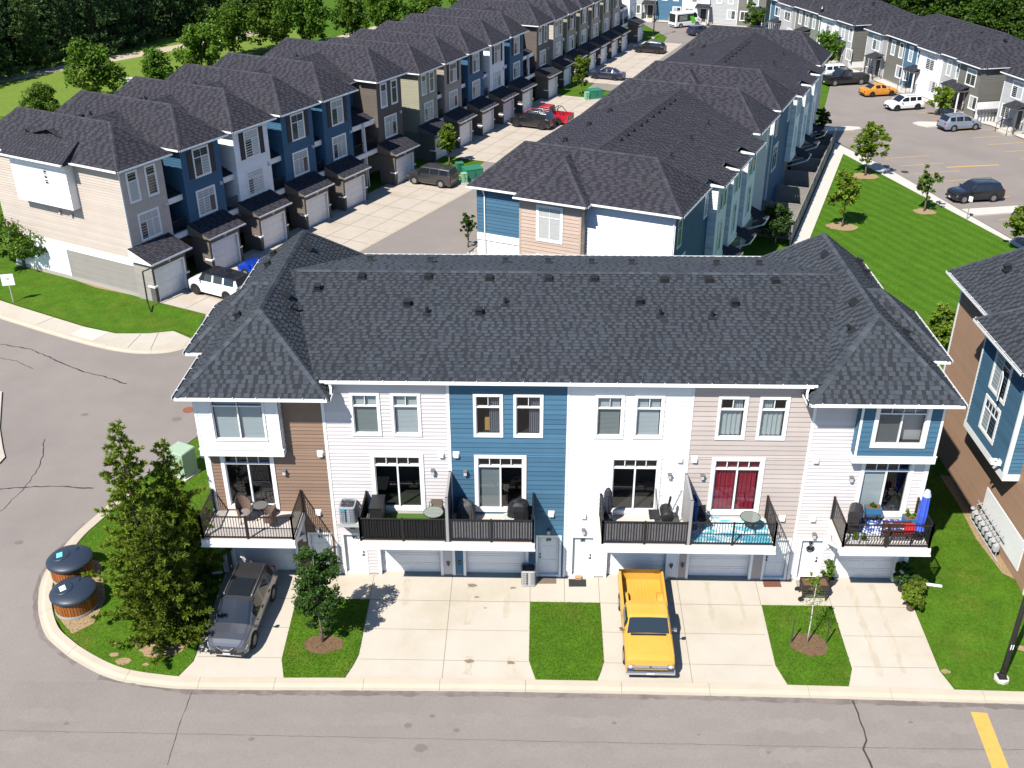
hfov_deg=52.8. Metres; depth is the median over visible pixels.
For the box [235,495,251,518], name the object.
wicker chair
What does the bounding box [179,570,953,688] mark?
driveway
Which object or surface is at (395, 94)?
window
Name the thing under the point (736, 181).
window
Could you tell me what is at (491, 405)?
window
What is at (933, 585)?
drain extension
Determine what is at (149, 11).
spruce tree
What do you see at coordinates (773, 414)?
window
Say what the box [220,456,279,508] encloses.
patio door
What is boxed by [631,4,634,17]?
window
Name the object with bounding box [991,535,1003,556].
gas meter
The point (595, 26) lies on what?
window
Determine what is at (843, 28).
window
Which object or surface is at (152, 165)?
window
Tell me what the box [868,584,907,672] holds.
tyre stain
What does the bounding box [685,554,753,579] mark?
garage door
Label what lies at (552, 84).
garage door
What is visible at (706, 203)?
window
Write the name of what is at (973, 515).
gas meter
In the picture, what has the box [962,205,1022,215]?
pavement
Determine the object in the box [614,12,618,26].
window
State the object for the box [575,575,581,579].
parcel
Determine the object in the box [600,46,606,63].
garage door
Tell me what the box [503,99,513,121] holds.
garage door
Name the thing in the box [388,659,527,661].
pavement joint
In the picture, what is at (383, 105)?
window
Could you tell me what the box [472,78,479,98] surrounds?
window
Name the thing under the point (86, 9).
spruce tree
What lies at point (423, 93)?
window
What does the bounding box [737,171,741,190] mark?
window
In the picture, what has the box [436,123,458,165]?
young tree
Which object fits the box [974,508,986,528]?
gas meter
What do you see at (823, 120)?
garden tree
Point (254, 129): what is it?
window
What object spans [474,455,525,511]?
patio door
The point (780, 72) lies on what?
townhouse block
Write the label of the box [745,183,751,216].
window
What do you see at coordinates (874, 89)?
parked car
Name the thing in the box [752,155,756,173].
window
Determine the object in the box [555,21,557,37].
window
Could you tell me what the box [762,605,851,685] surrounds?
lawn
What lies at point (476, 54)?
window
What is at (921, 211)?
mulch
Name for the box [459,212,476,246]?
young tree
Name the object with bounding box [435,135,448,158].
garage door
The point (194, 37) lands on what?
roadside tree
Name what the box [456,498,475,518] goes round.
covered barbecue
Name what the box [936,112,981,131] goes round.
parked suv
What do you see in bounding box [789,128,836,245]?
garden fence
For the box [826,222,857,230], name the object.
mulch
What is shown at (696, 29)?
parked car
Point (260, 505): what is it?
balcony table
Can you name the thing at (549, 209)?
window
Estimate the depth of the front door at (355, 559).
46.74 m
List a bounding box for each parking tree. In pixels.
[742,2,765,27]
[816,29,845,63]
[926,85,955,115]
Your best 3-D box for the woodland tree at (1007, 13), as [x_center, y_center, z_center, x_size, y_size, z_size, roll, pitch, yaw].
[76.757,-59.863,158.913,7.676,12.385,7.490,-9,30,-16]
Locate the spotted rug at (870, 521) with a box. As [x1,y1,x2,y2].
[858,519,917,534]
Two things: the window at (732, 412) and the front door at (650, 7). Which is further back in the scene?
the front door at (650, 7)
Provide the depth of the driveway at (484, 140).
111.73 m
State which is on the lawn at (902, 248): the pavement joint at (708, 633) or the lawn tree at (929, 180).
the lawn tree at (929, 180)
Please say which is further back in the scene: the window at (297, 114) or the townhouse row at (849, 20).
the townhouse row at (849, 20)
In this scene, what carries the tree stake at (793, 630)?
on the lawn at (798, 669)
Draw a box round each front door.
[307,532,332,569]
[341,533,369,573]
[536,535,561,576]
[569,536,595,577]
[647,5,652,17]
[700,9,705,21]
[760,538,791,579]
[794,538,825,579]
[838,48,841,60]
[874,60,880,75]
[957,92,963,109]
[1015,111,1022,128]
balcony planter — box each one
[851,531,859,543]
[859,532,867,543]
[864,502,882,514]
[901,509,916,524]
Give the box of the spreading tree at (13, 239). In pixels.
[0,214,46,267]
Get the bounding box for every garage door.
[151,256,188,300]
[209,232,241,266]
[231,543,299,569]
[259,210,287,248]
[304,191,329,227]
[343,174,365,208]
[377,549,443,575]
[395,152,413,183]
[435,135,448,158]
[460,120,471,145]
[463,551,527,575]
[481,109,493,133]
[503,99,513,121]
[522,89,531,111]
[548,76,556,97]
[564,67,570,85]
[589,52,595,70]
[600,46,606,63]
[603,552,668,578]
[611,40,617,56]
[621,35,626,50]
[638,26,642,40]
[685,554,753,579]
[830,542,899,581]
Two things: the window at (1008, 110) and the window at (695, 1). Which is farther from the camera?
the window at (695, 1)
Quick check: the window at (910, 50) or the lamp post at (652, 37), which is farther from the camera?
the lamp post at (652, 37)
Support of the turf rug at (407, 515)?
on the townhouse block at (801, 396)
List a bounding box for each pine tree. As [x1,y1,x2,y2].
[81,417,207,626]
[105,503,220,665]
[143,438,232,600]
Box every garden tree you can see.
[757,202,793,245]
[812,107,831,144]
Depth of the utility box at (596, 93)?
125.95 m
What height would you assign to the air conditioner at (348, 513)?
0.860 m
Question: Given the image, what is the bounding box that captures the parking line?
[947,165,991,167]
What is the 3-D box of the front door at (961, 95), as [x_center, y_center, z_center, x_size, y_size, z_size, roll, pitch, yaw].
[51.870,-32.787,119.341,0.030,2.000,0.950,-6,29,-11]
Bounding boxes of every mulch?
[57,560,105,633]
[76,280,129,294]
[134,636,187,657]
[303,635,342,653]
[790,632,827,656]
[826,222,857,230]
[852,173,877,178]
[913,208,936,213]
[940,475,1013,577]
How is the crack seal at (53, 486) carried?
on the road
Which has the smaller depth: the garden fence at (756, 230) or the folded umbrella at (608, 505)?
the folded umbrella at (608, 505)
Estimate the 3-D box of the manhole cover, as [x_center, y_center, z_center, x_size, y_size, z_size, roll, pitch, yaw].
[-18.871,1.507,60.270,0.720,0.022,0.720,1,29,1]
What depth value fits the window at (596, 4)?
142.27 m
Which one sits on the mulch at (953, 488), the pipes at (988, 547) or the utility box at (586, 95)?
the pipes at (988, 547)
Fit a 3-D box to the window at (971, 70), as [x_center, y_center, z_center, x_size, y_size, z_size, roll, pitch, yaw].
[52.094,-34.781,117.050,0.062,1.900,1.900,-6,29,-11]
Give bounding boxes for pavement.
[0,31,258,81]
[0,301,190,348]
[0,391,4,461]
[71,327,108,339]
[321,26,377,40]
[655,20,767,28]
[815,126,861,131]
[849,68,1023,138]
[912,121,937,127]
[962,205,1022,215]
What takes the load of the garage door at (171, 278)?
in the townhouse row at (142, 187)
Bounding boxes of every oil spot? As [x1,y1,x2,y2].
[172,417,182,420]
[404,723,411,727]
[414,744,427,751]
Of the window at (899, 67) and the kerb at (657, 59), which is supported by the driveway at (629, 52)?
the kerb at (657, 59)
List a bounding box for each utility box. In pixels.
[166,441,200,480]
[455,161,463,175]
[460,164,483,181]
[460,172,467,184]
[583,91,589,100]
[586,87,602,99]
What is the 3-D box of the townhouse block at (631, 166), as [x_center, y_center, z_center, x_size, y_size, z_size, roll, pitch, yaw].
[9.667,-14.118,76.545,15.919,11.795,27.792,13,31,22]
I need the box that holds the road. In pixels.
[0,37,1023,767]
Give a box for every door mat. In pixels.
[538,577,555,583]
[569,579,585,586]
[762,580,780,586]
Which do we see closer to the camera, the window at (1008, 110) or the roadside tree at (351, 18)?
the window at (1008, 110)
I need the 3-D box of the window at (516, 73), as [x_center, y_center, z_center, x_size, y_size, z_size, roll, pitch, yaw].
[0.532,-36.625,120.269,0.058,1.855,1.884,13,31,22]
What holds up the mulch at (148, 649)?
on the lawn at (163, 666)
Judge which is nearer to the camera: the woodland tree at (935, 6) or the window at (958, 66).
the window at (958, 66)
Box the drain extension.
[909,579,941,586]
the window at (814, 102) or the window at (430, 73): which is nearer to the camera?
the window at (814, 102)
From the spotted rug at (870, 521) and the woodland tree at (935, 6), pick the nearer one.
the spotted rug at (870, 521)
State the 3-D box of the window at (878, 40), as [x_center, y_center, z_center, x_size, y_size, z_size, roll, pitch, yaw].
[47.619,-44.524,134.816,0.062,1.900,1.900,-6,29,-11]
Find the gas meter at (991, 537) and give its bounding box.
[988,530,999,552]
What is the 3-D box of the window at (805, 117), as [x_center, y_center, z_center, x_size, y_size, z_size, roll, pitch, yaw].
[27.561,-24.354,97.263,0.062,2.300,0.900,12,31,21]
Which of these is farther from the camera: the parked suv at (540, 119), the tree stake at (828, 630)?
the parked suv at (540, 119)
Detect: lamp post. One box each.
[651,0,655,38]
[817,5,823,42]
[994,596,1023,684]
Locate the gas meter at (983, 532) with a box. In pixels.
[981,519,992,539]
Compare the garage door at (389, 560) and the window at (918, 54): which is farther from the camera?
the window at (918, 54)
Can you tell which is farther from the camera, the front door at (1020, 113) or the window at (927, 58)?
the window at (927, 58)
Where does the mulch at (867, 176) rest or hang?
on the lawn at (902, 248)
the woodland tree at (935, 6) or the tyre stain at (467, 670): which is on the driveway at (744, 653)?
the tyre stain at (467, 670)
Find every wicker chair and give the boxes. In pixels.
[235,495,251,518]
[263,504,276,526]
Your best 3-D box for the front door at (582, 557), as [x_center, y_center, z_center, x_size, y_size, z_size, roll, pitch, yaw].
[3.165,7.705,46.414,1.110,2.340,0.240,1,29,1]
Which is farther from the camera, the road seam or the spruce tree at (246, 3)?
the spruce tree at (246, 3)
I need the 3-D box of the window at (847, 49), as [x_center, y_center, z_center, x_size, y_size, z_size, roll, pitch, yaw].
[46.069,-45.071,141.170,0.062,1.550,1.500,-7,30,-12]
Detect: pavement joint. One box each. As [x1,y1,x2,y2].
[185,184,428,308]
[197,656,280,657]
[205,181,460,316]
[218,597,905,607]
[365,628,509,630]
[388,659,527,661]
[442,576,452,676]
[621,632,764,634]
[677,582,692,682]
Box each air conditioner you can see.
[339,498,357,523]
[521,562,535,586]
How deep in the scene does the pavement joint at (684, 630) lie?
44.07 m
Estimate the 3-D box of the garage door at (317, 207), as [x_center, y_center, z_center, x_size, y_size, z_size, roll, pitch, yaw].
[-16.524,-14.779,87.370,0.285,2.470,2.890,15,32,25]
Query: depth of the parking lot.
108.19 m
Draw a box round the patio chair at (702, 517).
[698,505,711,530]
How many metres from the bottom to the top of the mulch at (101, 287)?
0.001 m
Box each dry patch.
[115,657,131,664]
[941,669,950,673]
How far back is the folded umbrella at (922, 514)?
42.95 m
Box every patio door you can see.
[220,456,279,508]
[370,454,425,510]
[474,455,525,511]
[608,456,661,513]
[706,457,765,514]
[855,463,915,516]
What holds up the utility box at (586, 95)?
on the driveway at (484, 140)
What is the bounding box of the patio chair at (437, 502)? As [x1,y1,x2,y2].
[429,499,442,518]
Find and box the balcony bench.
[880,520,912,544]
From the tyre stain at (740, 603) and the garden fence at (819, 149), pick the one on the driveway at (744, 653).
the tyre stain at (740, 603)
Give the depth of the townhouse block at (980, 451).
48.59 m
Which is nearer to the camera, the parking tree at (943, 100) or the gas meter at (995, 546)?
the gas meter at (995, 546)
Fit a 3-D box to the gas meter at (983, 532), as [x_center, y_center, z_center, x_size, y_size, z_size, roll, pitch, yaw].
[22.407,6.920,48.842,0.577,1.218,0.300,1,29,1]
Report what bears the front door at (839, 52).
in the townhouse row at (849, 20)
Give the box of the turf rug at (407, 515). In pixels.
[364,513,444,538]
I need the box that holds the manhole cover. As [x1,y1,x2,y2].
[183,407,193,412]
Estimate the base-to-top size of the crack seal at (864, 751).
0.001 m
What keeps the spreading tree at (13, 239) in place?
on the lawn at (72, 300)
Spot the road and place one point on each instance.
(48, 511)
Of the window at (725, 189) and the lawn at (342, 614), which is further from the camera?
the window at (725, 189)
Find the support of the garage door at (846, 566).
in the townhouse block at (801, 396)
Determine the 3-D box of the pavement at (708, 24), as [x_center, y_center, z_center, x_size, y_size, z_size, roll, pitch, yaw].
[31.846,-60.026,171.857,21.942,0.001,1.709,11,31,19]
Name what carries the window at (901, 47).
in the townhouse row at (924, 56)
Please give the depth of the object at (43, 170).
72.66 m
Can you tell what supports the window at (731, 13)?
in the townhouse row at (726, 12)
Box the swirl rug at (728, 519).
[691,517,771,544]
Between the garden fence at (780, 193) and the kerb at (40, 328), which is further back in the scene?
the garden fence at (780, 193)
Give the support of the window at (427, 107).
in the townhouse row at (472, 67)
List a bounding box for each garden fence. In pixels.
[751,218,795,240]
[761,199,803,221]
[766,183,810,202]
[784,169,816,187]
[787,156,823,172]
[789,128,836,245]
[797,144,828,158]
[813,132,834,146]
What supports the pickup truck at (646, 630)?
on the driveway at (744, 653)
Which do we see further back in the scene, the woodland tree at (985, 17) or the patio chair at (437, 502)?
the woodland tree at (985, 17)
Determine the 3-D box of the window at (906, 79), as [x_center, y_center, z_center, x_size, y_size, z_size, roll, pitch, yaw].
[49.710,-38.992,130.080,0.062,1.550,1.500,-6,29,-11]
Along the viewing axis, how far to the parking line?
101.72 m
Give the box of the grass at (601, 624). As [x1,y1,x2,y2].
[53,463,1023,690]
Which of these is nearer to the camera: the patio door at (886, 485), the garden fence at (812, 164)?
the patio door at (886, 485)
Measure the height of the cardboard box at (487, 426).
0.530 m
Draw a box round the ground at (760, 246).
[0,0,1023,691]
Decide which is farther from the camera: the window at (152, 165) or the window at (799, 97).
the window at (799, 97)
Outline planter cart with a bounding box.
[795,572,829,600]
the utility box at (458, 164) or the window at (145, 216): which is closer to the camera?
the window at (145, 216)
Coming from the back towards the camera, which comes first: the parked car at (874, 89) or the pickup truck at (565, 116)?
the parked car at (874, 89)
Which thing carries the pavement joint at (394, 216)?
on the driveway at (184, 298)
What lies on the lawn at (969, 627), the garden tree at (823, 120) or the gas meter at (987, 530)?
the gas meter at (987, 530)
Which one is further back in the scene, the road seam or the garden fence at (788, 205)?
the garden fence at (788, 205)
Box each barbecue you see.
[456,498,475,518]
[507,498,530,519]
[847,502,864,533]
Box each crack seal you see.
[2,344,126,383]
[2,439,44,509]
[2,486,91,488]
[167,693,191,764]
[851,700,872,767]
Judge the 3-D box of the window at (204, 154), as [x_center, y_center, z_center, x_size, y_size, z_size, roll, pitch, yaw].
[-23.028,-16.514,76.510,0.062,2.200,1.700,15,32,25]
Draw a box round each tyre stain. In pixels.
[401,579,410,604]
[460,655,473,675]
[463,583,475,624]
[502,582,511,617]
[506,656,516,674]
[703,582,715,620]
[733,582,747,624]
[847,584,883,676]
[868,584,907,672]
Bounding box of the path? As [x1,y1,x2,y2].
[792,143,1023,247]
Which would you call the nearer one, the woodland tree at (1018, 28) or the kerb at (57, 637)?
the kerb at (57, 637)
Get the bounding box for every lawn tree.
[826,167,861,226]
[850,121,891,175]
[916,164,944,210]
[925,301,955,347]
[1003,205,1023,236]
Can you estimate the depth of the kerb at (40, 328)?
68.00 m
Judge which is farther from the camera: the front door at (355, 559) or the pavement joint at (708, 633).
the front door at (355, 559)
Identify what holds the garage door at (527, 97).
in the townhouse row at (472, 67)
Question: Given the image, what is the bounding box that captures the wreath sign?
[806,541,814,551]
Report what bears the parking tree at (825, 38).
on the parking lot
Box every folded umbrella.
[603,487,612,520]
[912,488,930,540]
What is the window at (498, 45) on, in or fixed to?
in the townhouse row at (472, 67)
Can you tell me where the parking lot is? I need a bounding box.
[644,21,1023,244]
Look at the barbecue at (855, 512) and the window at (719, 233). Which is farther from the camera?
the window at (719, 233)
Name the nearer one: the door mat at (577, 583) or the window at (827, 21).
the door mat at (577, 583)
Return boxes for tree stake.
[791,619,795,642]
[826,619,830,642]
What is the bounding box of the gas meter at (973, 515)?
[971,503,981,523]
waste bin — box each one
[46,544,93,584]
[49,576,97,619]
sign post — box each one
[0,274,14,301]
[966,196,972,219]
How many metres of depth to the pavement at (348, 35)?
163.70 m
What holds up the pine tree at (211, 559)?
on the lawn at (163, 666)
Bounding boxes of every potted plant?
[820,559,835,587]
[892,560,918,592]
[901,583,925,611]
[907,576,927,593]
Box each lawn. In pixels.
[0,3,300,116]
[0,243,204,336]
[53,441,224,675]
[282,598,369,677]
[529,602,603,680]
[559,87,609,96]
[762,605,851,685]
[810,154,1017,369]
[906,453,1023,690]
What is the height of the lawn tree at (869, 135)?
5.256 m
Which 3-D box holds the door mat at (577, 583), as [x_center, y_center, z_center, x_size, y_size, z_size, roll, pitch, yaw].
[2.951,8.980,46.573,0.780,0.059,0.460,1,29,1]
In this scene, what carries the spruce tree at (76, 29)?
on the lawn at (10, 94)
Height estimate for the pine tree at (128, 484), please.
9.598 m
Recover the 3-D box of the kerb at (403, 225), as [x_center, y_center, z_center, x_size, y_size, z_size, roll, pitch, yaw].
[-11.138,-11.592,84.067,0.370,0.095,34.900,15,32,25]
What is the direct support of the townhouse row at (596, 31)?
on the ground at (760, 246)
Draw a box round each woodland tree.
[881,0,900,6]
[893,0,928,14]
[910,0,953,16]
[936,0,983,20]
[964,0,1012,33]
[969,0,1008,25]
[1004,0,1023,34]
[1005,0,1022,29]
[1008,0,1023,39]
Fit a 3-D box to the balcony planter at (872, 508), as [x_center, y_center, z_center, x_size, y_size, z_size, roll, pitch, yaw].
[15.497,5.289,44.249,0.680,0.534,0.360,1,29,1]
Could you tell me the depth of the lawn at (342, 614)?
43.52 m
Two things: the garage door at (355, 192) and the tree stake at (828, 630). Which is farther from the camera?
the garage door at (355, 192)
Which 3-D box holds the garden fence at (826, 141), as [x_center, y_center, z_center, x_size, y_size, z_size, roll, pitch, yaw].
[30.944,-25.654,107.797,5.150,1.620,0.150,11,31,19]
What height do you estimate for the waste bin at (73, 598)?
1.156 m
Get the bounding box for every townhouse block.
[171,230,967,581]
[466,78,779,255]
[633,25,832,207]
[937,247,1023,595]
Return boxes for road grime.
[32,523,85,665]
[97,675,1023,709]
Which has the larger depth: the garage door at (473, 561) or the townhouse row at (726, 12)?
the townhouse row at (726, 12)
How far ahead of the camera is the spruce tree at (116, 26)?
152.63 m
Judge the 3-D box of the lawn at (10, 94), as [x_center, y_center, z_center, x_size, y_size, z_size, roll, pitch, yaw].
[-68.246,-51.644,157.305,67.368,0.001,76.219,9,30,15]
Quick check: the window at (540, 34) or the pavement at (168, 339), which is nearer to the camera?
the pavement at (168, 339)
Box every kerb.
[0,313,190,353]
[38,493,1023,703]
[356,188,472,251]
[630,43,681,77]
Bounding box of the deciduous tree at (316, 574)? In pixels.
[291,546,345,642]
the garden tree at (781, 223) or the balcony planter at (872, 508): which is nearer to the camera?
the balcony planter at (872, 508)
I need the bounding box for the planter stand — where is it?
[862,510,880,523]
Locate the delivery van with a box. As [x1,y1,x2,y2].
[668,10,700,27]
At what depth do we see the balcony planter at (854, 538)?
43.28 m
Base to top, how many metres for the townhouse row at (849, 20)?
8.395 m
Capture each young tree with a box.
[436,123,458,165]
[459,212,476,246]
[572,55,590,95]
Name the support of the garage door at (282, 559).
in the townhouse block at (801, 396)
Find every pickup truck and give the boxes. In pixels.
[524,104,573,124]
[618,569,676,674]
[822,67,869,85]
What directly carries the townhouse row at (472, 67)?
on the ground at (760, 246)
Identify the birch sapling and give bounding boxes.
[798,580,832,642]
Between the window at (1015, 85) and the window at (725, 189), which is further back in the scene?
the window at (1015, 85)
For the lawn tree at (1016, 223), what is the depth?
80.40 m
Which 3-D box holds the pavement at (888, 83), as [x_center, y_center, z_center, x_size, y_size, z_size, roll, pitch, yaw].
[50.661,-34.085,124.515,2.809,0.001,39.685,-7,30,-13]
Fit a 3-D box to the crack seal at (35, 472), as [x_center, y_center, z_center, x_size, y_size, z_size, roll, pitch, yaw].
[-25.674,5.311,53.389,1.093,0.001,9.291,1,29,1]
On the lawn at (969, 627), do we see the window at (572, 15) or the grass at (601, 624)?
the grass at (601, 624)
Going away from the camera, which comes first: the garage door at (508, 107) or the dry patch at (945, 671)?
the dry patch at (945, 671)
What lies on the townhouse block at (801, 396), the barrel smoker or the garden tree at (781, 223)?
the barrel smoker
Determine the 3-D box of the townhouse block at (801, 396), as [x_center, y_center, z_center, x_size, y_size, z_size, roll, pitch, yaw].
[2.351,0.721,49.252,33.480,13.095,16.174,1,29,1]
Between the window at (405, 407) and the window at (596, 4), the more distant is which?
the window at (596, 4)
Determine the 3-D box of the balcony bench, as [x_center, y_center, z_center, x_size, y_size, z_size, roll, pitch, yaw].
[16.167,6.231,43.293,1.200,0.900,0.500,1,29,1]
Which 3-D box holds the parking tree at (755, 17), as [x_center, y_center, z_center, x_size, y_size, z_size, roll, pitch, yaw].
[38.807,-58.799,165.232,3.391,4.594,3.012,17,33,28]
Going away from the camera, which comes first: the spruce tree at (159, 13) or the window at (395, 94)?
the window at (395, 94)
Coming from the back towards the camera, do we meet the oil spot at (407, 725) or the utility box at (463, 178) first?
the utility box at (463, 178)
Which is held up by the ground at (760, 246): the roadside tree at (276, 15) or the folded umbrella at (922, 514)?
the roadside tree at (276, 15)
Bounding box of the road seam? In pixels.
[0,730,1021,749]
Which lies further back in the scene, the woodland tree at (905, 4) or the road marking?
the woodland tree at (905, 4)
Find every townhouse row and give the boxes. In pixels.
[0,37,419,311]
[326,0,561,161]
[509,0,645,87]
[636,0,771,27]
[768,0,920,67]
[862,13,1023,117]
[995,63,1023,135]
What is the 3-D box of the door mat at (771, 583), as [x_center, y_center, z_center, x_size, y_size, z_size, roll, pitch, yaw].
[11.712,8.992,46.481,0.780,0.056,0.420,1,29,1]
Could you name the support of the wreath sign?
attached to the townhouse block at (801, 396)
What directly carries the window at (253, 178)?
in the townhouse row at (142, 187)
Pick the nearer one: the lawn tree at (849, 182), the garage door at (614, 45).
the lawn tree at (849, 182)
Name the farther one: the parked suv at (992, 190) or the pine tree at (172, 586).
the parked suv at (992, 190)
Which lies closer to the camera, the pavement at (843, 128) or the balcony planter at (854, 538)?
the balcony planter at (854, 538)
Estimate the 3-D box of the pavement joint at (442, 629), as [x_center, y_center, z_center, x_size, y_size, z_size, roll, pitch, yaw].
[-2.808,10.548,44.286,7.000,0.002,0.018,1,29,1]
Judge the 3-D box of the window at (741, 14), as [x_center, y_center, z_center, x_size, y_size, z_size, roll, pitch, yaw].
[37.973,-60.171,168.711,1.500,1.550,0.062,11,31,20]
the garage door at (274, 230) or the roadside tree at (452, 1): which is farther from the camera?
the roadside tree at (452, 1)
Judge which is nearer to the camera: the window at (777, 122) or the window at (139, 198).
the window at (139, 198)
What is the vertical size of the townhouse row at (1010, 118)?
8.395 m
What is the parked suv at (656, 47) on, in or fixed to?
on the driveway at (629, 52)
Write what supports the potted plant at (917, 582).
on the ground at (760, 246)
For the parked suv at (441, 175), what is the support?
on the driveway at (184, 298)
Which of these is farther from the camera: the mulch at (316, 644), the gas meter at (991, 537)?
the gas meter at (991, 537)
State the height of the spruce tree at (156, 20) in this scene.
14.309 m
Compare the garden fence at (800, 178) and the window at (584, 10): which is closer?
the garden fence at (800, 178)
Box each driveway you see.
[160,179,471,316]
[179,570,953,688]
[444,94,598,162]
[571,41,679,84]
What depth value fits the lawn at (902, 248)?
84.12 m
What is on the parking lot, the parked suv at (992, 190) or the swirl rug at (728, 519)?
the parked suv at (992, 190)
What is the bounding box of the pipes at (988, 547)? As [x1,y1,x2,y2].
[969,500,1004,561]
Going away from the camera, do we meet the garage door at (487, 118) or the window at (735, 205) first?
the window at (735, 205)
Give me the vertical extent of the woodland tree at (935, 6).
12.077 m
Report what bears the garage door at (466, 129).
in the townhouse row at (472, 67)
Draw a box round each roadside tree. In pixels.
[18,82,59,111]
[60,36,128,92]
[139,46,180,79]
[172,22,226,65]
[203,0,266,52]
[242,0,296,45]
[284,0,333,39]
[328,0,371,35]
[362,0,409,26]
[406,0,443,13]
[445,0,456,4]
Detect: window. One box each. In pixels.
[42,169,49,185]
[125,169,141,203]
[137,206,162,241]
[143,162,159,196]
[191,144,211,178]
[195,184,217,217]
[208,402,267,440]
[243,127,260,159]
[246,165,265,196]
[290,111,305,141]
[292,147,309,176]
[330,97,343,126]
[332,132,347,160]
[349,393,381,435]
[379,82,387,108]
[384,112,397,138]
[390,78,397,104]
[390,393,421,436]
[421,73,426,95]
[424,100,433,121]
[429,70,434,92]
[449,61,456,83]
[449,88,457,109]
[472,52,479,72]
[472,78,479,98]
[473,394,502,437]
[493,69,500,88]
[494,43,500,63]
[513,60,519,79]
[513,394,543,437]
[514,35,519,54]
[536,204,562,244]
[538,26,541,44]
[539,49,545,66]
[544,24,546,42]
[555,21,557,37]
[555,41,560,57]
[559,19,561,35]
[568,34,573,50]
[570,13,573,29]
[581,28,585,43]
[582,7,586,23]
[593,22,597,37]
[594,3,597,17]
[594,395,624,438]
[604,17,608,31]
[605,0,608,12]
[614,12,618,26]
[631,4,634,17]
[632,396,665,438]
[636,4,640,13]
[672,6,680,10]
[676,219,682,249]
[691,0,702,2]
[703,193,708,219]
[715,218,722,253]
[715,396,749,439]
[718,188,723,212]
[722,187,727,207]
[726,10,735,19]
[731,201,736,234]
[734,171,738,194]
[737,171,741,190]
[739,11,748,20]
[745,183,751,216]
[747,0,758,5]
[749,155,753,177]
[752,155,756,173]
[755,397,790,440]
[765,128,769,149]
[770,141,778,172]
[774,3,780,16]
[774,112,779,137]
[784,7,790,21]
[787,102,791,121]
[792,125,797,151]
[796,97,800,117]
[798,11,802,24]
[802,112,806,138]
[804,13,808,26]
[805,86,809,106]
[811,15,816,29]
[811,102,814,125]
[825,20,833,33]
[841,24,845,39]
[845,48,852,61]
[848,27,852,41]
[866,58,871,68]
[869,408,932,448]
[871,35,880,51]
[890,39,896,55]
[894,65,902,78]
[898,42,904,58]
[902,67,909,81]
[907,46,913,62]
[916,48,920,64]
[924,53,935,71]
[927,79,936,93]
[945,59,952,76]
[954,62,959,79]
[964,67,977,87]
[967,95,977,110]
[978,393,1000,444]
[988,349,1013,405]
[999,103,1009,119]
[1010,80,1023,100]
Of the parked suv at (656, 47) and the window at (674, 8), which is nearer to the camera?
the parked suv at (656, 47)
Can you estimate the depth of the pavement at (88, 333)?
69.07 m
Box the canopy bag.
[692,494,698,529]
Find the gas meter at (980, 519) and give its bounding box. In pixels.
[977,513,989,534]
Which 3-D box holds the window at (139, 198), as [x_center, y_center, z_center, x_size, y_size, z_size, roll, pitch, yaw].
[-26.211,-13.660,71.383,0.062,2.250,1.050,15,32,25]
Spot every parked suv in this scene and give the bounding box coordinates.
[188,266,248,298]
[207,562,278,656]
[407,162,458,187]
[509,108,555,129]
[633,40,666,53]
[824,63,845,73]
[883,93,924,110]
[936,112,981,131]
[945,177,1005,203]
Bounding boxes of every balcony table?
[252,500,267,520]
[423,506,443,518]
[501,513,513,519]
[740,511,760,532]
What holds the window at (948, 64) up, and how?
in the townhouse row at (924, 56)
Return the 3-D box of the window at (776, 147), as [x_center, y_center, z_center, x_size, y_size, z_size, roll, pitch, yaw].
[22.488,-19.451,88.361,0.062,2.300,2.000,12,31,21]
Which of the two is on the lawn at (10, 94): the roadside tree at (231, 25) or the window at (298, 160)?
the roadside tree at (231, 25)
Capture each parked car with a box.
[238,256,264,273]
[589,67,625,80]
[686,24,706,35]
[858,82,896,96]
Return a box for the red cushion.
[904,523,914,532]
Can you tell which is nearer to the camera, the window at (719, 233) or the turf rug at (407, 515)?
the turf rug at (407, 515)
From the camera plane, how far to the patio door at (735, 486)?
44.45 m
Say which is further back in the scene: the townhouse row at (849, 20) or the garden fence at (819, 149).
the townhouse row at (849, 20)
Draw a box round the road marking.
[971,712,1008,767]
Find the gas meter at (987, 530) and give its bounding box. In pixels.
[984,524,996,545]
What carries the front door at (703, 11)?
in the townhouse row at (726, 12)
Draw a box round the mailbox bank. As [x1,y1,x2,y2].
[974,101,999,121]
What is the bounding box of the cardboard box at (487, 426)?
[485,415,489,429]
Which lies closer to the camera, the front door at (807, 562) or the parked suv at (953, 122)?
the front door at (807, 562)
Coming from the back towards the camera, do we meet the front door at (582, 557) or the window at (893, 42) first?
the window at (893, 42)
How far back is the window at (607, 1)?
146.28 m
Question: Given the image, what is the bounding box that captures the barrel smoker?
[648,490,681,521]
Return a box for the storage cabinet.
[369,494,385,517]
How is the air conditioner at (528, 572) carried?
on the driveway at (744, 653)
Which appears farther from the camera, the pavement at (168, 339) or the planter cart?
the pavement at (168, 339)
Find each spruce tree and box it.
[0,0,27,64]
[0,0,33,46]
[0,21,32,77]
[7,0,58,69]
[18,1,58,40]
[19,0,64,57]
[27,0,95,62]
[52,0,106,42]
[65,0,125,56]
[82,0,129,40]
[85,0,150,49]
[108,0,156,34]
[113,0,165,43]
[136,0,167,33]
[150,0,205,36]
[152,0,196,31]
[172,0,215,28]
[198,0,228,23]
[239,0,261,12]
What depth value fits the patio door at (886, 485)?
44.57 m

